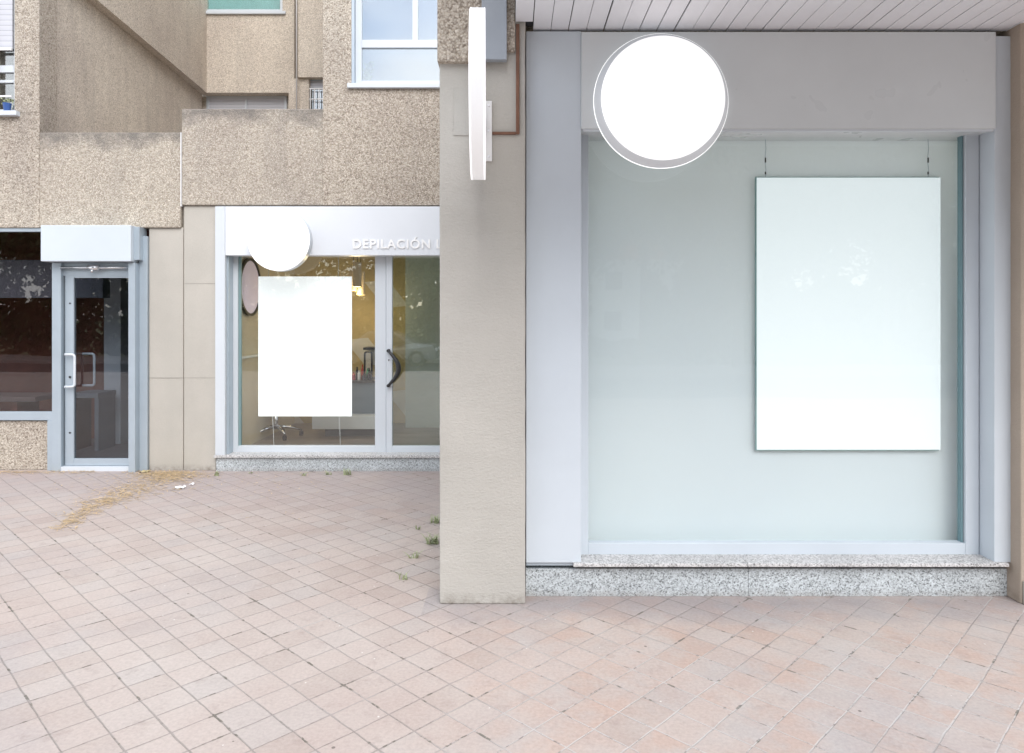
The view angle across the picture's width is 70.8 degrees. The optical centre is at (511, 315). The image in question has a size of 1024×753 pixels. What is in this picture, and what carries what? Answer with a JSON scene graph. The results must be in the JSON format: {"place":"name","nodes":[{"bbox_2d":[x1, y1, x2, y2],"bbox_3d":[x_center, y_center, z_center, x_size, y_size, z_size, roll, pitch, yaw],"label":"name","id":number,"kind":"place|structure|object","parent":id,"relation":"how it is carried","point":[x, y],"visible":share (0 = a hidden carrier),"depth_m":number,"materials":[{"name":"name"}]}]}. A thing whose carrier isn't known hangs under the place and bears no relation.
{"place":"outdoors","nodes":[
{"label":"outdoors","id":0,"kind":"place"},
{"bbox_2d":[76,390,115,450],"bbox_3d":[-5.059,1.257,8.700,0.333,0.686,0.400,0,0,0],"label":"table","id":1,"kind":"object","parent":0,"point":[104,419],"visible":0.81,"depth_m":8.68,"materials":[{"name":"grey wood"}]},
{"bbox_2d":[0,434,1023,752],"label":"pavement","id":2,"kind":"structure","parent":0,"point":[222,616],"depth_m":3.55,"materials":[{"name":"tile"}]},
{"bbox_2d":[0,470,329,530],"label":"straw litter","id":3,"kind":"object","parent":2,"relation":"on","point":[105,499],"visible":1,"depth_m":6.86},
{"bbox_2d":[0,0,439,469],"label":"apartment building","id":4,"kind":"structure","parent":2,"relation":"on","point":[169,125],"depth_m":7.64,"materials":[{"name":"beige concrete"}]},
{"bbox_2d":[0,97,13,109],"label":"flower pot","id":5,"kind":"object","parent":4,"relation":"on","point":[7,105],"visible":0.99,"depth_m":7.59,"materials":[{"name":"blue ceramic"}]},
{"bbox_2d":[0,0,19,116],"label":"window","id":6,"kind":"structure","parent":4,"relation":"in","point":[7,7],"depth_m":7.65,"materials":[{"name":"white paint"}]},
{"bbox_2d":[0,225,148,472],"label":"shopfront","id":7,"kind":"object","parent":4,"relation":"in","point":[74,309],"visible":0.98,"depth_m":7.68,"materials":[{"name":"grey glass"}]},
{"bbox_2d":[0,392,51,410],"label":"counter table","id":8,"kind":"object","parent":7,"relation":"on","point":[24,401],"visible":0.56,"depth_m":8.60,"materials":[{"name":"grey wood"}]},
{"bbox_2d":[0,228,53,419],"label":"window frame","id":9,"kind":"structure","parent":7,"relation":"in","point":[4,415],"depth_m":7.63,"materials":[{"name":"grey metal"}]},
{"bbox_2d":[64,276,127,465],"bbox_3d":[-4.380,0.579,7.675,0.731,2.023,0.176,0,0,0],"label":"door","id":10,"kind":"structure","parent":7,"relation":"in","point":[70,281],"depth_m":7.65,"materials":[{"name":"grey metal"}]},
{"bbox_2d":[206,0,285,14],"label":"window","id":11,"kind":"structure","parent":4,"relation":"in","point":[216,7],"depth_m":12.29,"materials":[{"name":"teal glass"}]},
{"bbox_2d":[206,96,286,108],"bbox_3d":[-4.565,-2.730,12.404,1.382,2.112,0.052,0,0,0],"label":"window","id":12,"kind":"structure","parent":4,"relation":"in","point":[212,102],"depth_m":12.40,"materials":[{"name":"white paint"}]},
{"bbox_2d":[309,80,322,108],"bbox_3d":[-3.161,-2.767,11.715,0.321,2.186,0.109,0,0,0],"label":"window","id":13,"kind":"structure","parent":4,"relation":"in","point":[314,84],"depth_m":11.74,"materials":[{"name":"white plastic"}]},
{"bbox_2d":[214,206,439,470],"bbox_3d":[-1.461,0.241,9.585,3.356,2.797,4.030,0,0,0],"label":"shopfront","id":14,"kind":"object","parent":4,"relation":"attached to","point":[396,315],"visible":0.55,"depth_m":7.75,"materials":[{"name":"white paint"}]},
{"bbox_2d":[242,258,260,315],"bbox_3d":[-2.966,-0.326,8.160,0.025,0.660,0.660,0,0,0],"label":"round mirror","id":15,"kind":"object","parent":14,"relation":"attached to","point":[250,271],"visible":0.73,"depth_m":8.16,"materials":[{"name":"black mirror"}]},
{"bbox_2d":[247,209,312,271],"bbox_3d":[-2.423,-0.789,7.523,0.646,0.646,0.118,0,0,0],"label":"round sign","id":16,"kind":"object","parent":14,"relation":"attached to","point":[280,240],"visible":1,"depth_m":7.46,"materials":[{"name":"white plastic"}]},
{"bbox_2d":[260,416,303,439],"bbox_3d":[-2.875,0.984,8.775,0.606,0.979,0.608,0,0,0],"label":"swivel chair","id":17,"kind":"object","parent":14,"relation":"on","point":[280,427],"visible":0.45,"depth_m":8.72,"materials":[{"name":"silver metal"}]},
{"bbox_2d":[258,256,351,444],"bbox_3d":[-2.277,0.173,7.934,1.027,2.601,0.038,0,0,0],"label":"display panel","id":18,"kind":"object","parent":14,"relation":"hanging from","point":[304,345],"visible":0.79,"depth_m":7.92,"materials":[{"name":"white plastic"}]},
{"bbox_2d":[230,256,385,451],"bbox_3d":[-2.200,0.399,7.780,1.687,2.171,0.060,0,0,0],"label":"window frame","id":19,"kind":"structure","parent":14,"relation":"in","point":[380,261],"depth_m":7.75,"materials":[{"name":"white paint"}]},
{"bbox_2d":[312,377,374,435],"bbox_3d":[-2.001,1.139,9.120,0.862,0.671,0.740,0,0,0],"label":"reception desk","id":20,"kind":"object","parent":14,"relation":"on","point":[360,421],"visible":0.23,"depth_m":8.85,"materials":[{"name":"white plastic"}]},
{"bbox_2d":[364,351,372,375],"bbox_3d":[-1.817,0.624,9.100,0.098,0.354,0.098,0,0,-34],"label":"table mirror","id":21,"kind":"object","parent":20,"relation":"on","point":[368,359],"visible":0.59,"depth_m":9.10,"materials":[{"name":"beige mirror"}]},
{"bbox_2d":[367,371,371,379],"bbox_3d":[-1.783,0.746,9.000,0.056,0.110,0.056,0,0,0],"label":"bottle","id":22,"kind":"object","parent":20,"relation":"on","point":[369,375],"visible":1,"depth_m":8.98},
{"bbox_2d":[363,347,374,349],"bbox_3d":[-1.889,0.440,9.774,0.212,0.032,0.249,0,0,0],"label":"wall shelf","id":23,"kind":"object","parent":14,"relation":"attached to","point":[368,348],"depth_m":9.65,"materials":[{"name":"black plastic"}]},
{"bbox_2d":[386,256,439,451],"bbox_3d":[-0.719,0.390,7.724,1.268,2.154,0.149,0,0,0],"label":"door","id":24,"kind":"structure","parent":14,"relation":"in","point":[390,356],"depth_m":7.74,"materials":[{"name":"white paint"}]},
{"bbox_2d":[349,256,357,290],"bbox_3d":[-2.001,-0.723,9.100,0.104,0.809,0.104,0,0,0],"label":"pendant lamp","id":25,"kind":"object","parent":4,"relation":"hanging from","point":[351,274],"visible":0.41,"depth_m":9.05,"materials":[{"name":"gold metal"}]},
{"bbox_2d":[353,256,361,286],"bbox_3d":[-1.913,-0.744,8.900,0.104,0.767,0.104,0,0,0],"label":"pendant lamp","id":26,"kind":"object","parent":4,"relation":"hanging from","point":[357,273],"visible":0.94,"depth_m":8.86,"materials":[{"name":"gold metal"}]},
{"bbox_2d":[357,256,364,294],"bbox_3d":[-1.943,-0.698,9.250,0.104,0.859,0.104,0,0,0],"label":"pendant lamp","id":27,"kind":"object","parent":4,"relation":"hanging from","point":[361,291],"visible":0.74,"depth_m":9.21,"materials":[{"name":"gold metal"}]},
{"bbox_2d":[363,61,374,80],"bbox_3d":[-1.571,-2.610,7.826,0.164,0.318,0.118,0,0,0],"label":"houseplant","id":28,"kind":"object","parent":4,"relation":"on","point":[367,77],"visible":0.73,"depth_m":7.80,"materials":[{"name":"white plant"}]},
{"bbox_2d":[347,0,439,88],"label":"window","id":29,"kind":"structure","parent":4,"relation":"in","point":[399,37],"depth_m":7.98,"materials":[{"name":"glass"}]},
{"bbox_2d":[343,469,350,474],"bbox_3d":[-1.692,1.605,7.412,0.188,0.071,0.123,0,0,36],"label":"weed","id":30,"kind":"object","parent":2,"relation":"on","point":[346,472],"visible":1,"depth_m":7.42,"materials":[{"name":"plant"}]},
{"bbox_2d":[393,570,409,579],"bbox_3d":[-0.693,1.613,4.470,0.120,0.053,0.063,0,0,-6],"label":"weed","id":31,"kind":"object","parent":2,"relation":"on","point":[404,577],"visible":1,"depth_m":4.48,"materials":[{"name":"plant"}]},
{"bbox_2d":[404,550,422,558],"bbox_3d":[-0.672,1.614,4.893,0.159,0.053,0.095,0,0,0],"label":"weed","id":32,"kind":"object","parent":2,"relation":"on","point":[417,555],"visible":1,"depth_m":4.88,"materials":[{"name":"plant"}]},
{"bbox_2d":[422,532,439,544],"bbox_3d":[-0.570,1.606,5.190,0.209,0.068,0.212,0,0,-33],"label":"weed","id":33,"kind":"object","parent":2,"relation":"on","point":[434,539],"visible":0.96,"depth_m":5.18,"materials":[{"name":"green plant"}]},
{"bbox_2d":[430,515,439,523],"bbox_3d":[-0.591,1.609,5.698,0.154,0.063,0.174,0,0,0],"label":"weed","id":34,"kind":"object","parent":2,"relation":"on","point":[436,520],"visible":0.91,"depth_m":5.70,"materials":[{"name":"green plant"}]},
{"bbox_2d":[437,0,525,603],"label":"pillar","id":35,"kind":"structure","parent":2,"relation":"on","point":[482,388],"depth_m":4.09,"materials":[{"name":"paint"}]},
{"bbox_2d":[469,7,491,179],"bbox_3d":[-0.167,-1.103,3.650,0.107,0.828,0.889,0,0,0],"label":"blade sign","id":36,"kind":"object","parent":35,"relation":"attached to","point":[480,127],"visible":1,"depth_m":3.28,"materials":[{"name":"white plastic"}]},
{"bbox_2d":[492,24,518,134],"bbox_3d":[-0.035,-1.342,4.087,0.154,0.626,0.016,0,0,0],"label":"cable duct","id":37,"kind":"object","parent":35,"relation":"attached to","point":[517,88],"visible":1,"depth_m":4.08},
{"bbox_2d":[525,31,1010,595],"bbox_3d":[1.297,-0.207,5.890,3.394,3.715,3.480,0,0,0],"label":"shopfront","id":38,"kind":"object","parent":2,"relation":"on","point":[651,471],"visible":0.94,"depth_m":4.31,"materials":[{"name":"glass"}]},
{"bbox_2d":[593,34,727,168],"bbox_3d":[0.858,-1.238,4.122,0.778,0.778,0.086,0,0,0],"label":"round sign","id":39,"kind":"object","parent":38,"relation":"attached to","point":[660,101],"visible":1,"depth_m":4.08,"materials":[{"name":"white plastic"}]},
{"bbox_2d":[515,0,1023,34],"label":"canopy","id":40,"kind":"object","parent":38,"relation":"attached to","point":[998,16],"visible":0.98,"depth_m":4.00,"materials":[{"name":"white metal"}]},
{"bbox_2d":[581,135,978,553],"bbox_3d":[1.599,0.127,4.345,2.395,2.622,0.070,0,0,0],"label":"window frame","id":41,"kind":"structure","parent":38,"relation":"in","point":[970,544],"depth_m":4.31,"materials":[{"name":"grey paint"}]},
{"bbox_2d":[755,139,940,450],"bbox_3d":[2.060,-0.166,4.421,1.130,1.985,0.022,0,0,0],"label":"display panel","id":42,"kind":"object","parent":38,"relation":"attached to","point":[847,313],"visible":0.9,"depth_m":4.41,"materials":[{"name":"white plastic"}]},
{"bbox_2d":[996,23,1023,603],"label":"pillar","id":43,"kind":"structure","parent":2,"relation":"on","point":[1015,580],"depth_m":4.12,"materials":[{"name":"brown paint"}]}
]}

